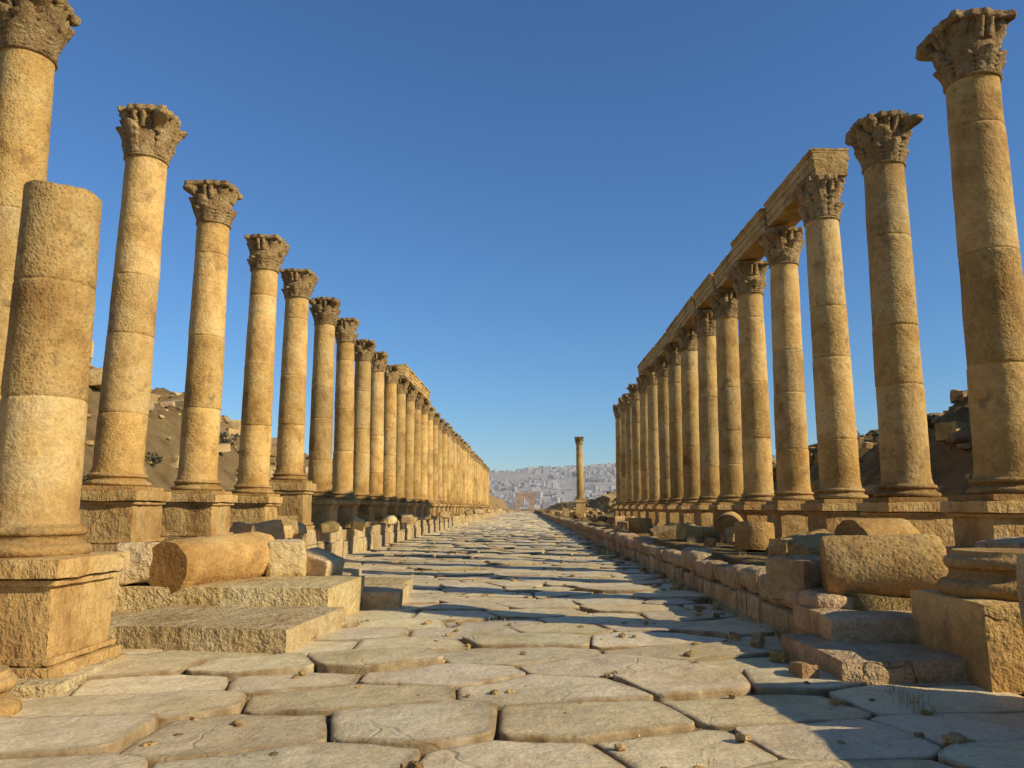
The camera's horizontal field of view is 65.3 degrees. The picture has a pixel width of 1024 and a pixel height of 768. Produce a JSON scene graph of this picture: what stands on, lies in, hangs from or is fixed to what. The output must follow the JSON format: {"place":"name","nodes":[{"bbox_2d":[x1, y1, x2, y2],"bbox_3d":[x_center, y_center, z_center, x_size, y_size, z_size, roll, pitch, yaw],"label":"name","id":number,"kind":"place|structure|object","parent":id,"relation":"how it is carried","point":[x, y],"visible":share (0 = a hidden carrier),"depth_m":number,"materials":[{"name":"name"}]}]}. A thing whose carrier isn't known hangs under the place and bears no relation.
{"place":"outdoors","nodes":[
{"label":"outdoors","id":0,"kind":"place"},
{"bbox_2d":[0,0,80,399],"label":"column","id":1,"kind":"structure","parent":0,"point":[36,36],"depth_m":9.54,"materials":[{"name":"stone"}]},
{"bbox_2d":[0,551,129,678],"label":"column pedestal","id":2,"kind":"object","parent":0,"point":[55,616],"visible":0.83,"depth_m":6.61,"materials":[{"name":"stone"}]},
{"bbox_2d":[0,180,101,557],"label":"stub column","id":3,"kind":"structure","parent":2,"relation":"on","point":[44,394],"depth_m":7.13,"materials":[{"name":"stone"}]},
{"bbox_2d":[81,103,187,491],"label":"column","id":4,"kind":"structure","parent":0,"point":[152,136],"depth_m":12.23,"materials":[{"name":"stone"}]},
{"bbox_2d":[163,179,242,494],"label":"column","id":5,"kind":"structure","parent":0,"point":[213,202],"depth_m":15.12,"materials":[{"name":"stone"}]},
{"bbox_2d":[229,496,282,529],"bbox_3d":[-5.808,2.957,17.753,1.132,0.922,1.128,0,-9,0],"label":"pedestal","id":6,"kind":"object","parent":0,"point":[250,509],"depth_m":17.30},
{"bbox_2d":[231,233,289,496],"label":"column","id":7,"kind":"structure","parent":6,"relation":"on","point":[267,255],"depth_m":18.08,"materials":[{"name":"stone"}]},
{"bbox_2d":[269,482,316,529],"bbox_3d":[-5.764,3.210,20.695,1.138,1.332,1.129,0,-9,0],"label":"pedestal","id":8,"kind":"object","parent":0,"point":[297,499],"depth_m":20.25,"materials":[{"name":"stone"}]},
{"bbox_2d":[269,268,317,482],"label":"column","id":9,"kind":"structure","parent":8,"relation":"on","point":[298,287],"depth_m":20.96,"materials":[{"name":"stone"}]},
{"bbox_2d":[82,366,513,528],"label":"hill terrain","id":10,"kind":"structure","parent":0,"point":[164,474],"depth_m":43.47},
{"bbox_2d":[82,432,239,481],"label":"hill shrubs","id":11,"kind":"object","parent":10,"relation":"on","point":[155,458],"depth_m":37.22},
{"bbox_2d":[85,363,308,481],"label":"slope stones","id":12,"kind":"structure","parent":10,"relation":"on","point":[235,447],"depth_m":48.30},
{"bbox_2d":[86,359,307,490],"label":"rocks","id":13,"kind":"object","parent":10,"relation":"on","point":[95,378],"depth_m":49.04,"materials":[{"name":"stone"}]},
{"bbox_2d":[90,341,490,508],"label":"rubble","id":14,"kind":"object","parent":10,"relation":"on","point":[224,447],"depth_m":51.34,"materials":[{"name":"stone"}]},
{"bbox_2d":[332,317,359,499],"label":"column","id":15,"kind":"structure","parent":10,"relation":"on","point":[346,336],"depth_m":26.79,"materials":[{"name":"stone"}]},
{"bbox_2d":[353,339,376,500],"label":"column","id":16,"kind":"structure","parent":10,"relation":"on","point":[364,351],"depth_m":29.67,"materials":[{"name":"stone"}]},
{"bbox_2d":[369,351,388,501],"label":"column","id":17,"kind":"structure","parent":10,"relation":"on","point":[379,363],"depth_m":32.62,"materials":[{"name":"stone"}]},
{"bbox_2d":[383,364,400,501],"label":"column","id":18,"kind":"structure","parent":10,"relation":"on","point":[391,376],"depth_m":35.52,"materials":[{"name":"stone"}]},
{"bbox_2d":[395,376,409,502],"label":"column","id":19,"kind":"structure","parent":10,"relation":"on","point":[403,384],"depth_m":38.43,"materials":[{"name":"stone"}]},
{"bbox_2d":[405,385,418,502],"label":"column","id":20,"kind":"structure","parent":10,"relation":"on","point":[412,391],"depth_m":41.39,"materials":[{"name":"stone"}]},
{"bbox_2d":[392,364,430,400],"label":"architrave","id":21,"kind":"object","parent":20,"relation":"on","point":[414,379],"visible":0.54,"depth_m":41.89,"materials":[{"name":"stone"}]},
{"bbox_2d":[413,395,424,502],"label":"column","id":22,"kind":"structure","parent":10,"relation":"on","point":[419,400],"depth_m":44.27,"materials":[{"name":"stone"}]},
{"bbox_2d":[421,401,431,503],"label":"column","id":23,"kind":"structure","parent":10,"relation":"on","point":[426,406],"depth_m":47.19,"materials":[{"name":"stone"}]},
{"bbox_2d":[427,407,435,503],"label":"column","id":24,"kind":"structure","parent":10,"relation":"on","point":[431,413],"depth_m":50.09,"materials":[{"name":"stone"}]},
{"bbox_2d":[438,418,445,503],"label":"column","id":25,"kind":"structure","parent":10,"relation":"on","point":[441,424],"depth_m":55.96,"materials":[{"name":"stone"}]},
{"bbox_2d":[442,422,449,504],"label":"column","id":26,"kind":"structure","parent":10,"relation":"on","point":[445,430],"depth_m":58.82,"materials":[{"name":"stone"}]},
{"bbox_2d":[447,426,452,504],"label":"column","id":27,"kind":"structure","parent":10,"relation":"on","point":[450,428],"depth_m":61.81,"materials":[{"name":"stone"}]},
{"bbox_2d":[451,430,455,504],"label":"column","id":28,"kind":"structure","parent":10,"relation":"on","point":[452,474],"depth_m":64.70,"materials":[{"name":"stone"}]},
{"bbox_2d":[453,433,458,504],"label":"column","id":29,"kind":"structure","parent":10,"relation":"on","point":[455,439],"depth_m":67.64,"materials":[{"name":"stone"}]},
{"bbox_2d":[460,439,463,504],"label":"column","id":30,"kind":"structure","parent":10,"relation":"on","point":[461,447],"depth_m":73.42,"materials":[{"name":"stone"}]},
{"bbox_2d":[462,441,466,504],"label":"column","id":31,"kind":"structure","parent":10,"relation":"on","point":[463,469],"depth_m":76.35,"materials":[{"name":"stone"}]},
{"bbox_2d":[465,443,468,504],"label":"column","id":32,"kind":"structure","parent":10,"relation":"on","point":[466,474],"depth_m":79.35,"materials":[{"name":"stone"}]},
{"bbox_2d":[467,446,470,504],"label":"column","id":33,"kind":"structure","parent":10,"relation":"on","point":[468,453],"depth_m":82.17,"materials":[{"name":"stone"}]},
{"bbox_2d":[470,451,473,505],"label":"column","id":34,"kind":"structure","parent":10,"relation":"on","point":[471,456],"depth_m":88.17,"materials":[{"name":"stone"}]},
{"bbox_2d":[472,451,475,505],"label":"column","id":35,"kind":"structure","parent":10,"relation":"on","point":[473,479],"depth_m":90.91,"materials":[{"name":"stone"}]},
{"bbox_2d":[474,454,477,505],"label":"column","id":36,"kind":"structure","parent":10,"relation":"on","point":[475,456],"depth_m":93.87,"materials":[{"name":"stone"}]},
{"bbox_2d":[478,458,481,505],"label":"column","id":37,"kind":"structure","parent":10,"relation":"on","point":[479,462],"depth_m":102.66,"materials":[{"name":"stone"}]},
{"bbox_2d":[481,460,483,505],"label":"column","id":38,"kind":"structure","parent":10,"relation":"on","point":[482,483],"depth_m":108.42,"materials":[{"name":"stone"}]},
{"bbox_2d":[483,463,485,505],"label":"column","id":39,"kind":"structure","parent":10,"relation":"on","point":[484,465],"depth_m":114.32,"materials":[{"name":"stone"}]},
{"bbox_2d":[67,425,944,767],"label":"stones","id":40,"kind":"object","parent":10,"relation":"on","point":[901,691],"visible":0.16,"depth_m":10.20,"materials":[{"name":"brown"}]},
{"bbox_2d":[311,499,341,527],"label":"pedestal column","id":41,"kind":"structure","parent":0,"point":[323,510],"depth_m":23.13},
{"bbox_2d":[308,297,340,499],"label":"column","id":42,"kind":"structure","parent":41,"relation":"on","point":[325,311],"depth_m":23.89,"materials":[{"name":"stone"}]},
{"bbox_2d":[337,500,360,527],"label":"pedestal column","id":43,"kind":"structure","parent":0,"point":[347,512],"depth_m":26.04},
{"bbox_2d":[357,501,376,521],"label":"pedestal column","id":44,"kind":"structure","parent":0,"point":[365,510],"depth_m":28.96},
{"bbox_2d":[374,502,389,522],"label":"pedestal column","id":45,"kind":"structure","parent":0,"point":[380,510],"depth_m":31.86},
{"bbox_2d":[387,502,400,520],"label":"pedestal column","id":46,"kind":"structure","parent":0,"point":[393,509],"depth_m":34.79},
{"bbox_2d":[398,503,409,513],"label":"pedestal column","id":47,"kind":"structure","parent":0,"point":[403,508],"depth_m":37.71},
{"bbox_2d":[408,503,418,515],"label":"pedestal column","id":48,"kind":"structure","parent":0,"point":[412,508],"depth_m":40.62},
{"bbox_2d":[416,503,425,517],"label":"pedestal column","id":49,"kind":"structure","parent":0,"point":[420,509],"depth_m":43.54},
{"bbox_2d":[433,413,440,503],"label":"column","id":50,"kind":"structure","parent":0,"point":[436,419],"depth_m":53.05,"materials":[{"name":"stone"}]},
{"bbox_2d":[457,435,461,504],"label":"column","id":51,"kind":"structure","parent":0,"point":[458,469],"depth_m":70.59,"materials":[{"name":"stone"}]},
{"bbox_2d":[0,511,1023,767],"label":"street paving","id":52,"kind":"structure","parent":0,"point":[134,699],"depth_m":6.23,"materials":[{"name":"stone"}]},
{"bbox_2d":[0,664,21,716],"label":"column base","id":53,"kind":"object","parent":52,"relation":"on","point":[10,705],"visible":0.91,"depth_m":5.58,"materials":[{"name":"stone"}]},
{"bbox_2d":[78,546,874,767],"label":"street pebbles","id":54,"kind":"object","parent":52,"relation":"on","point":[617,747],"depth_m":6.59,"materials":[{"name":"stone"}]},
{"bbox_2d":[515,492,534,511],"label":"archway","id":55,"kind":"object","parent":52,"relation":"on","point":[519,498],"depth_m":254.86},
{"bbox_2d":[541,512,853,633],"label":"kerb wall","id":56,"kind":"structure","parent":52,"relation":"on","point":[742,589],"depth_m":12.51,"materials":[{"name":"stone"}]},
{"bbox_2d":[577,537,976,746],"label":"kerb debris","id":57,"kind":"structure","parent":52,"relation":"on","point":[803,670],"depth_m":7.94,"materials":[{"name":"stone"}]},
{"bbox_2d":[47,0,1023,470],"label":"sky","id":58,"kind":"structure","parent":0,"point":[516,201],"materials":[{"name":"blue"}]},
{"bbox_2d":[489,469,615,508],"bbox_3d":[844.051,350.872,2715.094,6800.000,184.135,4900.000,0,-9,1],"label":"hills","id":59,"kind":"structure","parent":0,"point":[512,476],"depth_m":1446.78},
{"bbox_2d":[489,468,611,505],"bbox_3d":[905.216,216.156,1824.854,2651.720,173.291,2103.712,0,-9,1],"label":"town trees","id":60,"kind":"object","parent":59,"relation":"on","point":[536,485],"depth_m":1457.90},
{"bbox_2d":[148,526,1023,767],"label":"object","id":61,"kind":"object","parent":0,"point":[496,735],"depth_m":5.53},
{"bbox_2d":[11,539,412,697],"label":"stone steps","id":62,"kind":"structure","parent":61,"relation":"on","point":[298,595],"depth_m":9.96,"materials":[{"name":"stone"}]},
{"bbox_2d":[79,490,170,551],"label":"pedestal column","id":63,"kind":"structure","parent":62,"relation":"on","point":[110,519],"depth_m":11.47,"materials":[{"name":"stone"}]},
{"bbox_2d":[160,493,237,541],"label":"pedestal column","id":64,"kind":"structure","parent":62,"relation":"on","point":[189,515],"depth_m":14.38,"materials":[{"name":"stone"}]},
{"bbox_2d":[147,532,274,592],"bbox_3d":[-4.066,2.438,11.023,0.705,0.709,1.900,-3,-8,19],"label":"fallen drum","id":65,"kind":"object","parent":62,"relation":"on","point":[177,565],"visible":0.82,"depth_m":10.46,"materials":[{"name":"stone"}]},
{"bbox_2d":[282,510,505,556],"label":"kerb wall","id":66,"kind":"structure","parent":61,"relation":"on","point":[341,542],"depth_m":29.20,"materials":[{"name":"stone"}]},
{"bbox_2d":[229,508,504,539],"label":"rubble","id":67,"kind":"object","parent":66,"relation":"on","point":[280,527],"visible":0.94,"depth_m":19.41,"materials":[{"name":"stone"}]},
{"bbox_2d":[469,448,472,505],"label":"column","id":68,"kind":"structure","parent":66,"relation":"on","point":[470,478],"depth_m":85.15,"materials":[{"name":"stone"}]},
{"bbox_2d":[476,456,478,505],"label":"column","id":69,"kind":"structure","parent":66,"relation":"on","point":[476,483],"depth_m":96.67,"materials":[{"name":"stone"}]},
{"bbox_2d":[489,454,775,508],"bbox_3d":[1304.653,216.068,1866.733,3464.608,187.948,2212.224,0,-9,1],"label":"town buildings","id":70,"kind":"structure","parent":0,"point":[507,497],"depth_m":1484.66,"materials":[{"name":"concrete"}]},
{"bbox_2d":[643,506,654,524],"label":"pedestal column","id":71,"kind":"structure","parent":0,"point":[650,511],"depth_m":39.54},
{"bbox_2d":[652,506,665,526],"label":"pedestal column","id":72,"kind":"structure","parent":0,"point":[660,516],"depth_m":36.62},
{"bbox_2d":[663,506,678,525],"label":"pedestal column","id":73,"kind":"structure","parent":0,"point":[672,514],"depth_m":33.71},
{"bbox_2d":[690,505,712,526],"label":"pedestal column","id":74,"kind":"structure","parent":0,"point":[703,515],"depth_m":27.86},
{"bbox_2d":[709,505,735,525],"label":"pedestal column","id":75,"kind":"structure","parent":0,"point":[717,510],"depth_m":25.00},
{"bbox_2d":[535,400,1001,713],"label":"ground","id":76,"kind":"structure","parent":0,"point":[951,467],"depth_m":22.93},
{"bbox_2d":[575,500,586,513],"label":"pedestal column","id":77,"kind":"structure","parent":76,"relation":"on","point":[581,506],"depth_m":95.18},
{"bbox_2d":[574,436,585,499],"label":"column","id":78,"kind":"structure","parent":77,"relation":"on","point":[579,440],"depth_m":96.16,"materials":[{"name":"stone"}]},
{"bbox_2d":[612,404,620,505],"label":"column","id":79,"kind":"structure","parent":76,"relation":"on","point":[616,411],"depth_m":55.03,"materials":[{"name":"stone"}]},
{"bbox_2d":[618,397,626,505],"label":"column","id":80,"kind":"structure","parent":76,"relation":"on","point":[623,453],"depth_m":52.09,"materials":[{"name":"stone"}]},
{"bbox_2d":[622,506,630,516],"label":"pedestal column","id":81,"kind":"structure","parent":76,"relation":"on","point":[626,511],"depth_m":48.30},
{"bbox_2d":[622,393,632,505],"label":"column","id":82,"kind":"structure","parent":76,"relation":"on","point":[626,398],"depth_m":49.10,"materials":[{"name":"stone"}]},
{"bbox_2d":[628,506,636,517],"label":"pedestal column","id":83,"kind":"structure","parent":76,"relation":"on","point":[633,510],"depth_m":45.37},
{"bbox_2d":[626,383,640,505],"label":"column","id":84,"kind":"structure","parent":76,"relation":"on","point":[634,395],"depth_m":46.27,"materials":[{"name":"stone"}]},
{"bbox_2d":[628,518,651,532],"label":"stone block","id":85,"kind":"structure","parent":76,"relation":"on","point":[633,523],"depth_m":26.72,"materials":[{"name":"stone"}]},
{"bbox_2d":[635,506,645,517],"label":"pedestal column","id":86,"kind":"structure","parent":76,"relation":"on","point":[641,512],"depth_m":42.46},
{"bbox_2d":[636,376,648,505],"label":"column","id":87,"kind":"structure","parent":76,"relation":"on","point":[642,391],"depth_m":43.29,"materials":[{"name":"stone"}]},
{"bbox_2d":[642,367,659,505],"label":"column","id":88,"kind":"structure","parent":76,"relation":"on","point":[653,445],"depth_m":40.34,"materials":[{"name":"stone"}]},
{"bbox_2d":[652,357,669,505],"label":"column","id":89,"kind":"structure","parent":76,"relation":"on","point":[660,364],"depth_m":37.43,"materials":[{"name":"stone"}]},
{"bbox_2d":[663,343,683,505],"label":"column","id":90,"kind":"structure","parent":76,"relation":"on","point":[672,353],"depth_m":34.57,"materials":[{"name":"stone"}]},
{"bbox_2d":[637,148,848,375],"bbox_3d":[7.136,-2.740,30.998,1.058,0.802,27.337,0,-9,1],"label":"architrave","id":91,"kind":"object","parent":90,"relation":"on","point":[780,208],"visible":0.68,"depth_m":21.46,"materials":[{"name":"stone"}]},
{"bbox_2d":[676,505,693,523],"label":"pedestal column","id":92,"kind":"structure","parent":76,"relation":"on","point":[686,513],"depth_m":30.81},
{"bbox_2d":[674,327,699,504],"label":"column","id":93,"kind":"structure","parent":76,"relation":"on","point":[686,339],"depth_m":31.61,"materials":[{"name":"stone"}]},
{"bbox_2d":[692,309,719,504],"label":"column","id":94,"kind":"structure","parent":76,"relation":"on","point":[704,323],"depth_m":28.71,"materials":[{"name":"stone"}]},
{"bbox_2d":[558,443,878,514],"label":"rubble","id":95,"kind":"object","parent":76,"relation":"on","point":[870,491],"visible":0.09,"depth_m":101.18,"materials":[{"name":"stone"}]},
{"bbox_2d":[709,288,742,504],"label":"column","id":96,"kind":"structure","parent":76,"relation":"on","point":[724,305],"depth_m":25.80,"materials":[{"name":"stone"}]},
{"bbox_2d":[713,512,742,538],"bbox_3d":[5.768,3.782,21.245,0.714,0.711,1.400,-3,-6,19],"label":"fallen drum","id":97,"kind":"object","parent":76,"relation":"on","point":[724,521],"visible":0.5,"depth_m":20.64,"materials":[{"name":"stone"}]},
{"bbox_2d":[731,504,766,521],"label":"pedestal column","id":98,"kind":"structure","parent":76,"relation":"on","point":[753,512],"depth_m":22.06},
{"bbox_2d":[726,260,774,504],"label":"column","id":99,"kind":"structure","parent":76,"relation":"on","point":[747,278],"depth_m":22.88,"materials":[{"name":"stone"}]},
{"bbox_2d":[734,521,774,551],"bbox_3d":[4.876,3.075,16.071,0.778,0.550,0.781,-5,-16,27],"label":"fallen drum","id":100,"kind":"object","parent":76,"relation":"on","point":[753,535],"visible":0.89,"depth_m":15.76,"materials":[{"name":"stone"}]},
{"bbox_2d":[545,509,974,557],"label":"rubble","id":101,"kind":"object","parent":76,"relation":"on","point":[802,543],"depth_m":20.54,"materials":[{"name":"stone"}]},
{"bbox_2d":[607,415,939,502],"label":"shrubs","id":102,"kind":"object","parent":76,"relation":"on","point":[875,434],"visible":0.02,"depth_m":31.26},
{"bbox_2d":[758,226,814,503],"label":"column","id":103,"kind":"structure","parent":76,"relation":"on","point":[782,246],"depth_m":19.97,"materials":[{"name":"stone"}]},
{"bbox_2d":[789,174,868,502],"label":"column","id":104,"kind":"structure","parent":76,"relation":"on","point":[817,198],"depth_m":17.06,"materials":[{"name":"stone"}]},
{"bbox_2d":[772,393,972,492],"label":"mound stones","id":105,"kind":"object","parent":76,"relation":"on","point":[962,446],"visible":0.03,"depth_m":26.81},
{"bbox_2d":[772,389,973,495],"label":"rocks","id":106,"kind":"object","parent":76,"relation":"on","point":[956,432],"visible":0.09,"depth_m":24.59,"materials":[{"name":"stone"}]},
{"bbox_2d":[834,518,919,534],"bbox_3d":[5.709,2.462,12.501,1.100,0.724,0.723,4,-10,-23],"label":"fallen drum","id":107,"kind":"object","parent":76,"relation":"on","point":[879,526],"visible":0.44,"depth_m":12.31,"materials":[{"name":"stone"}]},
{"bbox_2d":[765,536,1023,684],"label":"stone blocks","id":108,"kind":"structure","parent":76,"relation":"on","point":[874,647],"depth_m":7.53,"materials":[{"name":"stone"}]},
{"bbox_2d":[820,534,948,597],"bbox_3d":[3.947,1.990,8.537,1.150,0.753,0.748,-4,-9,15],"label":"fallen drum","id":109,"kind":"object","parent":108,"relation":"on","point":[893,565],"visible":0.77,"depth_m":8.27,"materials":[{"name":"stone"}]},
{"bbox_2d":[845,110,947,502],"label":"column","id":110,"kind":"structure","parent":76,"relation":"on","point":[878,142],"depth_m":14.13,"materials":[{"name":"stone"}]},
{"bbox_2d":[910,589,1023,693],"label":"pedestal block","id":111,"kind":"structure","parent":76,"relation":"on","point":[983,638],"depth_m":6.52,"materials":[{"name":"stone"}]},
{"bbox_2d":[937,548,1023,601],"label":"column base","id":112,"kind":"object","parent":111,"relation":"on","point":[986,573],"visible":0.9,"depth_m":6.79,"materials":[{"name":"stone"}]},
{"bbox_2d":[915,7,1023,500],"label":"column","id":113,"kind":"structure","parent":76,"relation":"on","point":[962,52],"depth_m":11.30,"materials":[{"name":"stone"}]},
{"bbox_2d":[761,504,808,538],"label":"pedestal column","id":114,"kind":"structure","parent":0,"point":[788,519],"depth_m":19.12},
{"bbox_2d":[801,503,865,533],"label":"pedestal column","id":115,"kind":"structure","parent":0,"point":[829,517],"depth_m":16.23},
{"bbox_2d":[856,502,954,546],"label":"pedestal column","id":116,"kind":"structure","parent":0,"point":[926,518],"depth_m":13.29,"materials":[{"name":"stone"}]},
{"bbox_2d":[940,500,1023,545],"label":"pedestal column","id":117,"kind":"structure","parent":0,"point":[975,521],"depth_m":10.57,"materials":[{"name":"stone"}]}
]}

